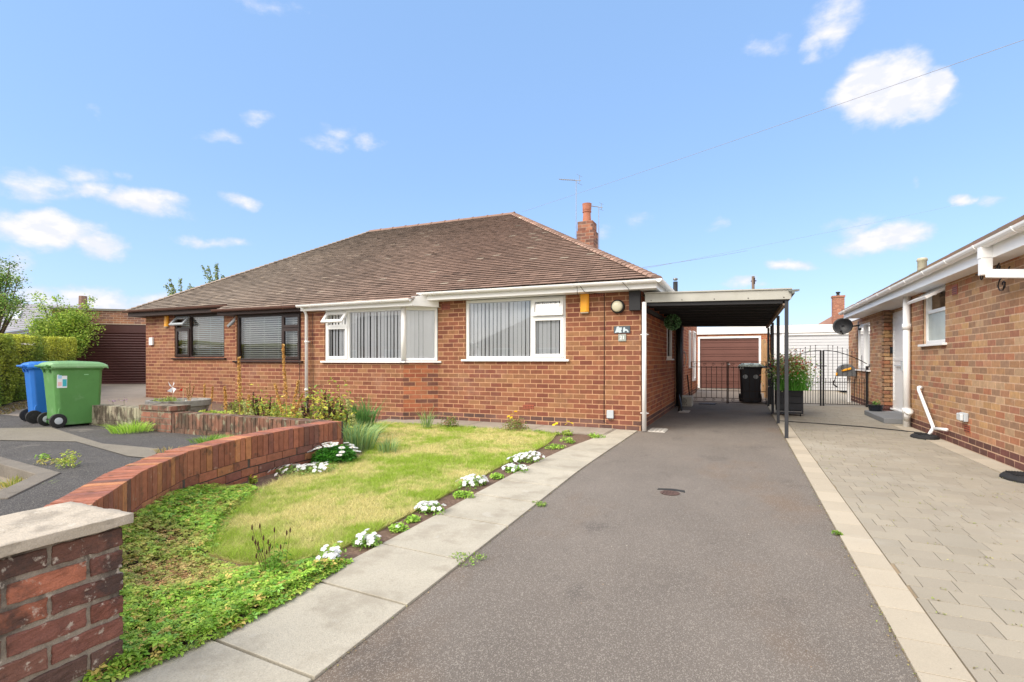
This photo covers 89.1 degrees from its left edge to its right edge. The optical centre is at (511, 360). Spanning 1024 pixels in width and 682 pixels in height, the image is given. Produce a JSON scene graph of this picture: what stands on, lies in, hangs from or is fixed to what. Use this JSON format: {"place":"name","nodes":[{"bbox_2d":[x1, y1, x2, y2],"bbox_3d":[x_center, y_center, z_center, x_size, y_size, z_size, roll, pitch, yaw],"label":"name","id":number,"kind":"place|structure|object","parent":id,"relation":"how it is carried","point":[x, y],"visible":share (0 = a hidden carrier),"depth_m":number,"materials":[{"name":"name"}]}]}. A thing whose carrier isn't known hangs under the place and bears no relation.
{"place":"outdoors","nodes":[
{"label":"outdoors","id":0,"kind":"place"},
{"bbox_2d":[0,476,13,490],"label":"pavement","id":1,"kind":"structure","parent":0,"point":[2,480],"depth_m":5.05,"materials":[{"name":"concrete"}]},
{"bbox_2d":[0,475,22,488],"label":"weed tuft","id":2,"kind":"object","parent":1,"relation":"on","point":[5,484],"visible":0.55,"depth_m":4.81,"materials":[{"name":"green plant"}]},
{"bbox_2d":[2,384,145,405],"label":"concrete drive","id":3,"kind":"structure","parent":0,"point":[115,391],"depth_m":15.79,"materials":[{"name":"grey concrete"}]},
{"bbox_2d":[0,399,27,413],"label":"fallen leaves","id":4,"kind":"object","parent":3,"relation":"on","point":[23,403],"visible":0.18,"depth_m":10.72,"materials":[{"name":"brown plant"}]},
{"bbox_2d":[0,255,39,333],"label":"garden tree","id":5,"kind":"object","parent":3,"relation":"on","point":[7,303],"visible":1,"depth_m":17.00,"materials":[{"name":"green plant"}]},
{"bbox_2d":[0,333,77,405],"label":"hedge","id":6,"kind":"object","parent":3,"relation":"on","point":[14,350],"visible":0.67,"depth_m":12.23,"materials":[{"name":"green plant"}]},
{"bbox_2d":[13,291,105,358],"bbox_3d":[-16.471,-0.777,19.049,4.109,3.491,2.076,0,0,24],"label":"young tree","id":7,"kind":"object","parent":3,"relation":"on","point":[62,323],"visible":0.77,"depth_m":18.71,"materials":[{"name":"green plant"}]},
{"bbox_2d":[49,307,145,383],"bbox_3d":[-15.993,-0.475,22.848,4.401,2.980,6.050,0,0,-18],"label":"roller door garage","id":8,"kind":"structure","parent":3,"relation":"on","point":[119,350],"depth_m":20.02,"materials":[{"name":"brick"}]},
{"bbox_2d":[65,324,145,383],"bbox_3d":[-15.252,-0.221,20.035,3.321,2.372,0.100,0,0,-18],"label":"roller door","id":9,"kind":"structure","parent":8,"relation":"in","point":[120,347],"depth_m":20.04,"materials":[{"name":"brown metal"}]},
{"bbox_2d":[163,278,193,295],"bbox_3d":[-14.071,-1.179,22.033,1.328,4.687,0.513,0,0,-5],"label":"distant tree","id":10,"kind":"object","parent":3,"relation":"on","point":[172,291],"visible":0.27,"depth_m":21.99,"materials":[{"name":"green plant"}]},
{"bbox_2d":[201,263,224,282],"bbox_3d":[-13.213,-1.577,22.982,1.116,5.485,0.479,0,0,-6],"label":"distant tree","id":11,"kind":"object","parent":3,"relation":"on","point":[215,269],"visible":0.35,"depth_m":22.98,"materials":[{"name":"green plant"}]},
{"bbox_2d":[0,397,166,415],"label":"concrete drive","id":12,"kind":"structure","parent":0,"point":[135,401],"depth_m":12.07,"materials":[{"name":"grey concrete"}]},
{"bbox_2d":[0,415,218,515],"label":"neighbour drive","id":13,"kind":"structure","parent":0,"point":[95,463],"depth_m":5.76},
{"bbox_2d":[16,361,46,422],"bbox_3d":[-7.684,0.514,8.636,0.580,0.993,0.752,0,0,38],"label":"blue wheelie bin","id":14,"kind":"object","parent":13,"relation":"on","point":[35,391],"visible":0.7,"depth_m":8.35,"materials":[{"name":"plastic"}]},
{"bbox_2d":[55,449,81,468],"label":"weed tuft","id":15,"kind":"object","parent":13,"relation":"on","point":[71,458],"visible":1,"depth_m":5.09,"materials":[{"name":"green plant"}]},
{"bbox_2d":[34,361,108,427],"bbox_3d":[-6.898,0.513,8.134,0.589,1.008,0.763,0,0,32],"label":"green wheelie bin","id":16,"kind":"object","parent":13,"relation":"on","point":[73,392],"visible":0.98,"depth_m":7.97,"materials":[{"name":"plastic"}]},
{"bbox_2d":[0,427,156,457],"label":"tarmac patch","id":17,"kind":"object","parent":13,"relation":"on","point":[41,434],"visible":0.96,"depth_m":6.78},
{"bbox_2d":[100,419,160,433],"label":"weed tuft","id":18,"kind":"object","parent":13,"relation":"on","point":[133,428],"visible":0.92,"depth_m":7.37,"materials":[{"name":"green plant"}]},
{"bbox_2d":[184,432,236,443],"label":"weed tuft","id":19,"kind":"object","parent":13,"relation":"on","point":[201,440],"visible":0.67,"depth_m":6.54,"materials":[{"name":"green plant"}]},
{"bbox_2d":[110,403,591,681],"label":"flower bed soil","id":20,"kind":"structure","parent":0,"point":[386,534],"depth_m":4.00,"materials":[{"name":"brown soil"}]},
{"bbox_2d":[0,501,133,681],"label":"brick pier","id":21,"kind":"structure","parent":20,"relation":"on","point":[61,598],"depth_m":1.77,"materials":[{"name":"brick"}]},
{"bbox_2d":[145,398,210,411],"bbox_3d":[-6.284,0.895,9.809,1.060,0.300,1.060,0,0,24],"label":"stone planter","id":22,"kind":"object","parent":20,"relation":"on","point":[197,404],"visible":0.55,"depth_m":9.63,"materials":[{"name":"grey stone"}]},
{"bbox_2d":[78,482,353,681],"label":"ground cover","id":23,"kind":"object","parent":20,"relation":"on","point":[161,629],"visible":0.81,"depth_m":2.59,"materials":[{"name":"green plant"}]},
{"bbox_2d":[109,495,324,681],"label":"dry stems","id":24,"kind":"object","parent":20,"relation":"on","point":[182,572],"visible":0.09,"depth_m":2.84,"materials":[{"name":"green plant"}]},
{"bbox_2d":[220,399,259,412],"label":"bed foliage","id":25,"kind":"object","parent":20,"relation":"on","point":[233,408],"visible":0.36,"depth_m":10.59,"materials":[{"name":"green plant"}]},
{"bbox_2d":[230,357,250,414],"bbox_3d":[-4.438,0.513,8.505,0.426,1.147,0.394,0,0,-22],"label":"foxglove","id":26,"kind":"object","parent":20,"relation":"on","point":[239,399],"visible":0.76,"depth_m":8.54,"materials":[{"name":"orange plant"}]},
{"bbox_2d":[231,384,292,416],"bbox_3d":[-4.041,0.733,8.306,0.964,0.714,1.074,0,0,24],"label":"dark seedhead plant","id":27,"kind":"object","parent":20,"relation":"on","point":[256,408],"visible":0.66,"depth_m":8.34,"materials":[{"name":"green plant"}]},
{"bbox_2d":[235,400,292,414],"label":"bed foliage","id":28,"kind":"object","parent":20,"relation":"on","point":[265,405],"visible":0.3,"depth_m":9.77,"materials":[{"name":"green plant"}]},
{"bbox_2d":[250,523,292,573],"bbox_3d":[-1.284,1.026,2.761,0.223,0.294,0.223,0,0,24],"label":"seedhead plant","id":29,"kind":"object","parent":20,"relation":"on","point":[268,562],"visible":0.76,"depth_m":2.77,"materials":[{"name":"green plant"}]},
{"bbox_2d":[262,404,301,417],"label":"bed foliage","id":30,"kind":"object","parent":20,"relation":"on","point":[278,414],"visible":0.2,"depth_m":9.01,"materials":[{"name":"green plant"}]},
{"bbox_2d":[273,344,303,417],"bbox_3d":[-3.528,0.413,8.183,0.309,1.353,0.573,0,0,-44],"label":"foxglove","id":31,"kind":"object","parent":20,"relation":"on","point":[286,387],"visible":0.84,"depth_m":8.19,"materials":[{"name":"orange plant"}]},
{"bbox_2d":[263,385,335,419],"bbox_3d":[-3.104,0.726,7.823,1.028,0.727,1.052,0,0,9],"label":"dark seedhead plant","id":32,"kind":"object","parent":20,"relation":"on","point":[308,411],"visible":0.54,"depth_m":7.77,"materials":[{"name":"brown plant"}]},
{"bbox_2d":[268,462,339,478],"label":"white trailing flowers","id":33,"kind":"object","parent":20,"relation":"on","point":[314,467],"visible":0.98,"depth_m":5.30,"materials":[{"name":"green plant"}]},
{"bbox_2d":[311,541,345,568],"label":"white flower clump","id":34,"kind":"object","parent":20,"relation":"on","point":[334,552],"visible":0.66,"depth_m":2.94,"materials":[{"name":"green plant"}]},
{"bbox_2d":[293,377,369,430],"bbox_3d":[-2.554,0.666,7.382,0.867,0.848,1.096,0,0,13],"label":"dark seedhead plant","id":35,"kind":"object","parent":20,"relation":"on","point":[332,416],"visible":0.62,"depth_m":7.32,"materials":[{"name":"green plant"}]},
{"bbox_2d":[300,380,362,419],"bbox_3d":[-2.992,0.706,8.452,0.880,0.765,1.022,0,0,24],"label":"dark seedhead plant","id":36,"kind":"object","parent":20,"relation":"on","point":[325,399],"visible":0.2,"depth_m":8.42,"materials":[{"name":"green plant"}]},
{"bbox_2d":[308,442,360,465],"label":"daisy bush","id":37,"kind":"object","parent":20,"relation":"on","point":[331,452],"visible":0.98,"depth_m":5.80,"materials":[{"name":"green plant"}]},
{"bbox_2d":[345,399,363,430],"bbox_3d":[-2.206,0.805,7.245,0.353,0.539,0.297,0,0,-27],"label":"budding spike","id":38,"kind":"object","parent":20,"relation":"on","point":[348,406],"visible":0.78,"depth_m":7.28,"materials":[{"name":"green plant"}]},
{"bbox_2d":[343,418,384,444],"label":"grassy clump","id":39,"kind":"object","parent":20,"relation":"on","point":[365,429],"visible":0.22,"depth_m":7.04,"materials":[{"name":"green plant"}]},
{"bbox_2d":[338,417,393,452],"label":"iris clump","id":40,"kind":"object","parent":20,"relation":"on","point":[365,438],"visible":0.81,"depth_m":6.57,"materials":[{"name":"green plant"}]},
{"bbox_2d":[351,528,381,549],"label":"white flower clump","id":41,"kind":"object","parent":20,"relation":"on","point":[363,540],"visible":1,"depth_m":3.23,"materials":[{"name":"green plant"}]},
{"bbox_2d":[388,521,409,532],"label":"bedding plant","id":42,"kind":"object","parent":20,"relation":"on","point":[399,526],"visible":1,"depth_m":3.53,"materials":[{"name":"green plant"}]},
{"bbox_2d":[403,514,420,523],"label":"bedding plant","id":43,"kind":"object","parent":20,"relation":"on","point":[413,518],"visible":1,"depth_m":3.73,"materials":[{"name":"green plant"}]},
{"bbox_2d":[414,500,446,515],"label":"white flower clump","id":44,"kind":"object","parent":20,"relation":"on","point":[424,506],"visible":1,"depth_m":3.95,"materials":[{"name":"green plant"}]},
{"bbox_2d":[438,416,458,427],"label":"shrub","id":45,"kind":"object","parent":20,"relation":"on","point":[450,422],"visible":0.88,"depth_m":8.87,"materials":[{"name":"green plant"}]},
{"bbox_2d":[452,490,474,498],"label":"bedding plant","id":46,"kind":"object","parent":20,"relation":"on","point":[458,493],"visible":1,"depth_m":4.40,"materials":[{"name":"green plant"}]},
{"bbox_2d":[455,474,488,489],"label":"white flower clump","id":47,"kind":"object","parent":20,"relation":"on","point":[477,479],"visible":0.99,"depth_m":4.80,"materials":[{"name":"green plant"}]},
{"bbox_2d":[501,462,528,472],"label":"white flower clump","id":48,"kind":"object","parent":20,"relation":"on","point":[511,467],"visible":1,"depth_m":5.38,"materials":[{"name":"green plant"}]},
{"bbox_2d":[502,411,528,430],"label":"shrub","id":49,"kind":"object","parent":20,"relation":"on","point":[516,424],"visible":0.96,"depth_m":8.54,"materials":[{"name":"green plant"}]},
{"bbox_2d":[508,451,544,462],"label":"white flower clump","id":50,"kind":"object","parent":20,"relation":"on","point":[519,456],"visible":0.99,"depth_m":5.89,"materials":[{"name":"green plant"}]},
{"bbox_2d":[115,429,636,681],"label":"path","id":51,"kind":"structure","parent":0,"point":[311,634],"depth_m":2.56,"materials":[{"name":"beige concrete"}]},
{"bbox_2d":[200,421,556,564],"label":"lawn","id":52,"kind":"structure","parent":0,"point":[287,560],"depth_m":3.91,"materials":[{"name":"green plant"}]},
{"bbox_2d":[333,394,393,430],"bbox_3d":[-2.280,0.799,7.864,0.843,0.653,0.908,0,0,24],"label":"iris clump","id":53,"kind":"object","parent":52,"relation":"on","point":[361,417],"visible":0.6,"depth_m":7.80,"materials":[{"name":"green plant"}]},
{"bbox_2d":[371,436,402,453],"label":"iris clump","id":54,"kind":"object","parent":52,"relation":"on","point":[386,446],"visible":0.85,"depth_m":6.47,"materials":[{"name":"green plant"}]},
{"bbox_2d":[416,407,437,427],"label":"iris clump","id":55,"kind":"object","parent":52,"relation":"on","point":[428,421],"visible":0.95,"depth_m":8.80,"materials":[{"name":"green plant"}]},
{"bbox_2d":[0,388,846,563],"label":"ground","id":56,"kind":"structure","parent":0,"point":[697,389],"depth_m":20.34,"materials":[{"name":"grey concrete"}]},
{"bbox_2d":[0,457,60,499],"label":"kerb","id":57,"kind":"structure","parent":56,"relation":"on","point":[32,475],"depth_m":4.87,"materials":[{"name":"concrete"}]},
{"bbox_2d":[0,296,86,344],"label":"grey roofed house","id":58,"kind":"structure","parent":56,"relation":"on","point":[19,323],"depth_m":28.57,"materials":[{"name":"ceramic"}]},
{"bbox_2d":[44,421,342,554],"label":"brick wall","id":59,"kind":"structure","parent":56,"relation":"on","point":[136,486],"depth_m":4.45,"materials":[{"name":"red brick"}]},
{"bbox_2d":[89,403,330,436],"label":"lichen brick wall","id":60,"kind":"structure","parent":56,"relation":"on","point":[177,418],"depth_m":7.30,"materials":[{"name":"brown brick"}]},
{"bbox_2d":[121,202,696,430],"bbox_3d":[-1.587,-1.460,16.132,13.731,5.350,12.191,0,0,24],"label":"bungalow pair","id":61,"kind":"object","parent":56,"relation":"on","point":[481,318],"visible":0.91,"depth_m":10.38,"materials":[{"name":"brick"}]},
{"bbox_2d":[168,314,225,358],"bbox_3d":[-7.800,-0.577,12.940,1.990,1.115,0.363,0,0,24],"label":"window","id":62,"kind":"structure","parent":61,"relation":"in","point":[190,331],"depth_m":13.10,"materials":[{"name":"brown plastic"}]},
{"bbox_2d":[232,312,302,362],"bbox_3d":[-5.369,-0.487,11.528,2.100,1.075,0.235,0,0,24],"label":"window","id":63,"kind":"structure","parent":61,"relation":"in","point":[287,326],"depth_m":11.60,"materials":[{"name":"brown plastic"}]},
{"bbox_2d":[320,307,405,362],"bbox_3d":[-2.997,-0.487,10.400,2.110,1.075,0.314,0,0,24],"label":"window","id":64,"kind":"structure","parent":61,"relation":"in","point":[344,320],"depth_m":10.51,"materials":[{"name":"white plastic"}]},
{"bbox_2d":[399,307,440,362],"bbox_3d":[-1.780,-0.487,10.111,0.793,1.075,0.205,0,0,-10],"label":"window","id":65,"kind":"structure","parent":61,"relation":"in","point":[421,323],"depth_m":10.14,"materials":[{"name":"white plastic"}]},
{"bbox_2d":[461,295,568,360],"bbox_3d":[0.045,-0.557,9.514,2.130,1.155,0.209,0,0,24],"label":"window","id":66,"kind":"structure","parent":61,"relation":"in","point":[551,315],"depth_m":9.53,"materials":[{"name":"white plastic"}]},
{"bbox_2d":[580,294,588,312],"bbox_3d":[1.242,-0.970,8.895,0.150,0.330,0.059,0,0,24],"label":"alarm box","id":67,"kind":"object","parent":61,"relation":"attached to","point":[584,303],"visible":1,"depth_m":8.87,"materials":[{"name":"orange plastic"}]},
{"bbox_2d":[611,300,624,313],"bbox_3d":[1.753,-0.895,8.642,0.230,0.230,0.109,0,0,24],"label":"wall lamp","id":68,"kind":"object","parent":61,"relation":"attached to","point":[617,306],"visible":1,"depth_m":8.61,"materials":[{"name":"white glass"}]},
{"bbox_2d":[614,326,629,332],"bbox_3d":[1.832,-0.510,8.659,0.270,0.120,0.014,0,0,24],"label":"plaque","id":69,"kind":"object","parent":61,"relation":"attached to","point":[621,329],"visible":1,"depth_m":8.65,"materials":[{"name":"stone"}]},
{"bbox_2d":[666,329,673,359],"bbox_3d":[3.594,-0.468,11.888,0.115,0.935,0.990,0,0,24],"label":"window","id":70,"kind":"structure","parent":61,"relation":"in","point":[669,332],"depth_m":12.09,"materials":[{"name":"white plastic"}]},
{"bbox_2d":[692,331,695,380],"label":"window","id":71,"kind":"structure","parent":61,"relation":"in","point":[693,332],"depth_m":17.35,"materials":[{"name":"white plastic"}]},
{"bbox_2d":[697,326,770,388],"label":"brown garage","id":72,"kind":"structure","parent":56,"relation":"on","point":[735,347],"depth_m":21.30,"materials":[{"name":"paint"}]},
{"bbox_2d":[700,338,758,387],"bbox_3d":[8.876,0.125,21.279,2.220,2.040,0.040,0,0,24],"label":"garage door","id":73,"kind":"structure","parent":72,"relation":"in","point":[737,351],"depth_m":21.33,"materials":[{"name":"brown plastic"}]},
{"bbox_2d":[770,324,848,390],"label":"white garage","id":74,"kind":"structure","parent":56,"relation":"on","point":[820,337],"depth_m":19.96,"materials":[{"name":"plastic"}]},
{"bbox_2d":[784,334,848,390],"bbox_3d":[11.716,0.085,19.988,2.220,2.120,0.098,0,0,24],"label":"garage door","id":75,"kind":"structure","parent":74,"relation":"in","point":[799,342],"depth_m":19.87,"materials":[{"name":"white metal"}]},
{"bbox_2d":[817,292,852,324],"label":"distant house","id":76,"kind":"structure","parent":56,"relation":"on","point":[838,302],"depth_m":34.92,"materials":[{"name":"brick"}]},
{"bbox_2d":[838,215,1023,470],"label":"brown brick bungalow","id":77,"kind":"object","parent":56,"relation":"on","point":[946,332],"visible":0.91,"depth_m":7.07,"materials":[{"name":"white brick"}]},
{"bbox_2d":[775,345,868,406],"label":"arched gate","id":78,"kind":"structure","parent":77,"relation":"attached to","point":[821,365],"depth_m":13.21,"materials":[{"name":"black metal"}]},
{"bbox_2d":[832,364,855,386],"bbox_3d":[9.179,0.433,14.383,0.557,0.653,0.262,0,0,24],"label":"hose reel","id":79,"kind":"object","parent":77,"relation":"attached to","point":[848,369],"visible":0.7,"depth_m":14.28,"materials":[{"name":"grey plastic"}]},
{"bbox_2d":[832,318,859,333],"bbox_3d":[9.066,-0.925,14.016,0.665,0.453,0.390,0,0,-1],"label":"satellite dish","id":80,"kind":"object","parent":77,"relation":"attached to","point":[842,326],"visible":1,"depth_m":14.08,"materials":[{"name":"black metal"}]},
{"bbox_2d":[855,322,870,371],"bbox_3d":[9.100,-0.337,13.413,0.155,1.235,1.640,0,0,24],"label":"window","id":81,"kind":"structure","parent":77,"relation":"in","point":[864,332],"depth_m":13.42,"materials":[{"name":"white plastic"}]},
{"bbox_2d":[893,310,902,409],"bbox_3d":[8.160,0.005,10.931,0.122,2.080,1.040,0,0,24],"label":"door","id":82,"kind":"structure","parent":77,"relation":"in","point":[897,316],"depth_m":10.99,"materials":[{"name":"white plastic"}]},
{"bbox_2d":[907,285,946,346],"bbox_3d":[6.431,-0.663,8.022,0.335,0.885,1.160,0,0,24],"label":"window","id":83,"kind":"structure","parent":77,"relation":"in","point":[928,296],"depth_m":8.15,"materials":[{"name":"white plastic"}]},
{"bbox_2d":[956,412,967,421],"bbox_3d":[5.928,0.748,6.845,0.081,0.115,0.180,0,0,24],"label":"outdoor socket","id":84,"kind":"object","parent":77,"relation":"attached to","point":[962,416],"visible":1,"depth_m":6.79,"materials":[{"name":"grey plastic"}]},
{"bbox_2d":[377,419,614,434],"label":"side path","id":85,"kind":"structure","parent":0,"point":[575,430],"depth_m":8.99,"materials":[{"name":"beige concrete"}]},
{"bbox_2d":[0,0,1023,333],"label":"sky","id":86,"kind":"structure","parent":0,"point":[144,144],"materials":[{"name":"blue"}]},
{"bbox_2d":[313,402,918,681],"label":"driveway","id":87,"kind":"structure","parent":0,"point":[715,590],"depth_m":2.65,"materials":[{"name":"grey asphalt"}]},
{"bbox_2d":[451,551,486,566],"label":"joint weed","id":88,"kind":"object","parent":87,"relation":"on","point":[479,555],"visible":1,"depth_m":3.03,"materials":[{"name":"green plant"}]},
{"bbox_2d":[326,410,921,679],"bbox_3d":[2.754,1.159,7.423,2.240,0.012,14.205,0,0,24],"label":"joint moss","id":89,"kind":"object","parent":87,"relation":"on","point":[826,517],"visible":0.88,"depth_m":2.81,"materials":[{"name":"green plant"}]},
{"bbox_2d":[657,488,684,495],"bbox_3d":[1.399,1.161,4.587,0.240,0.009,0.250,0,0,24],"label":"drain access cover","id":90,"kind":"object","parent":87,"relation":"on","point":[668,491],"visible":1,"depth_m":4.59,"materials":[{"name":"metal"}]},
{"bbox_2d":[629,288,799,437],"bbox_3d":[4.331,0.015,10.928,2.460,2.300,6.370,0,0,24],"label":"carport","id":91,"kind":"object","parent":87,"relation":"on","point":[739,308],"visible":0.9,"depth_m":8.56,"materials":[{"name":"metal"}]},
{"bbox_2d":[664,314,681,330],"bbox_3d":[3.271,-0.782,10.582,0.350,0.367,0.356,0,0,24],"label":"topiary ball","id":92,"kind":"object","parent":91,"relation":"hanging from","point":[672,322],"visible":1,"depth_m":10.50,"materials":[{"name":"green plant"}]},
{"bbox_2d":[691,361,770,404],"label":"gate","id":93,"kind":"structure","parent":87,"relation":"on","point":[727,390],"depth_m":14.03,"materials":[{"name":"metal"}]},
{"bbox_2d":[682,395,692,406],"bbox_3d":[4.464,1.040,13.301,0.300,0.250,0.462,0,0,24],"label":"stone block","id":94,"kind":"object","parent":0,"point":[687,400],"depth_m":13.10,"materials":[{"name":"grey stone"}]},
{"bbox_2d":[692,388,765,403],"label":"back drive","id":95,"kind":"structure","parent":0,"point":[700,392],"depth_m":16.71,"materials":[{"name":"concrete"}]},
{"bbox_2d":[738,363,765,401],"bbox_3d":[6.613,0.622,14.320,0.717,1.087,0.823,0,0,24],"label":"black wheelie bin","id":96,"kind":"object","parent":95,"relation":"on","point":[754,379],"visible":0.86,"depth_m":14.02,"materials":[{"name":"plastic"}]},
{"bbox_2d":[761,338,770,397],"bbox_3d":[8.301,0.215,17.076,0.095,1.900,7.250,0,0,24],"label":"timber fence","id":97,"kind":"object","parent":95,"relation":"on","point":[763,356],"visible":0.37,"depth_m":17.78,"materials":[{"name":"brown wood"}]},
{"bbox_2d":[532,40,1022,208],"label":"overhead wire","id":98,"kind":"object","parent":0,"point":[815,112],"visible":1,"depth_m":12.21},
{"bbox_2d":[774,390,867,407],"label":"back paving","id":99,"kind":"structure","parent":0,"point":[833,397],"depth_m":15.40,"materials":[{"name":"grey concrete"}]},
{"bbox_2d":[769,391,1023,681],"bbox_3d":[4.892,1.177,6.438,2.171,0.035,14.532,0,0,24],"label":"block paving","id":100,"kind":"structure","parent":0,"point":[977,602],"depth_m":3.71,"materials":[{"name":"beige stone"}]},
{"bbox_2d":[775,387,802,415],"bbox_3d":[5.928,0.880,11.126,0.480,0.570,0.672,0,0,24],"label":"slatted planter","id":101,"kind":"object","parent":100,"relation":"on","point":[795,400],"visible":0.66,"depth_m":10.82,"materials":[{"name":"grey paint"}]},
{"bbox_2d":[759,347,823,391],"bbox_3d":[5.957,0.189,10.992,1.342,0.962,1.334,0,0,-23],"label":"potted shrub","id":102,"kind":"object","parent":101,"relation":"in","point":[798,377],"visible":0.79,"depth_m":10.78,"materials":[{"name":"green plant"}]},
{"bbox_2d":[789,421,921,432],"bbox_3d":[5.844,1.152,9.128,0.214,0.018,2.219,0,0,-41],"label":"floor cable","id":103,"kind":"object","parent":100,"relation":"on","point":[856,426],"visible":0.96,"depth_m":9.05,"materials":[{"name":"rubber"}]},
{"bbox_2d":[864,410,902,423],"bbox_3d":[7.483,1.115,10.192,0.660,0.100,1.700,0,0,24],"label":"door step","id":104,"kind":"object","parent":100,"relation":"on","point":[891,417],"depth_m":10.01,"materials":[{"name":"grey concrete"}]},
{"bbox_2d":[867,399,883,411],"bbox_3d":[7.620,0.943,10.897,0.300,0.244,0.295,0,0,24],"label":"plant pot","id":105,"kind":"object","parent":104,"relation":"on","point":[876,406],"visible":1,"depth_m":10.81,"materials":[{"name":"black plastic"}]},
{"bbox_2d":[768,405,1022,681],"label":"edging strip","id":106,"kind":"object","parent":100,"relation":"on","point":[930,654],"visible":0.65,"depth_m":2.72,"materials":[{"name":"beige concrete"}]},
{"bbox_2d":[803,429,1023,669],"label":"paving moss","id":107,"kind":"object","parent":100,"relation":"on","point":[935,529],"visible":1,"depth_m":3.64,"materials":[{"name":"green plant"}]},
{"bbox_2d":[910,386,948,439],"bbox_3d":[6.266,0.790,7.977,0.351,0.749,1.234,0,0,24],"label":"white waste pipe","id":108,"kind":"object","parent":100,"relation":"on","point":[929,435],"visible":1,"depth_m":7.74,"materials":[{"name":"plastic"}]},
{"bbox_2d":[999,470,1023,483],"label":"rubber block","id":109,"kind":"object","parent":100,"relation":"on","point":[1015,476],"depth_m":5.02,"materials":[{"name":"black rubber"}]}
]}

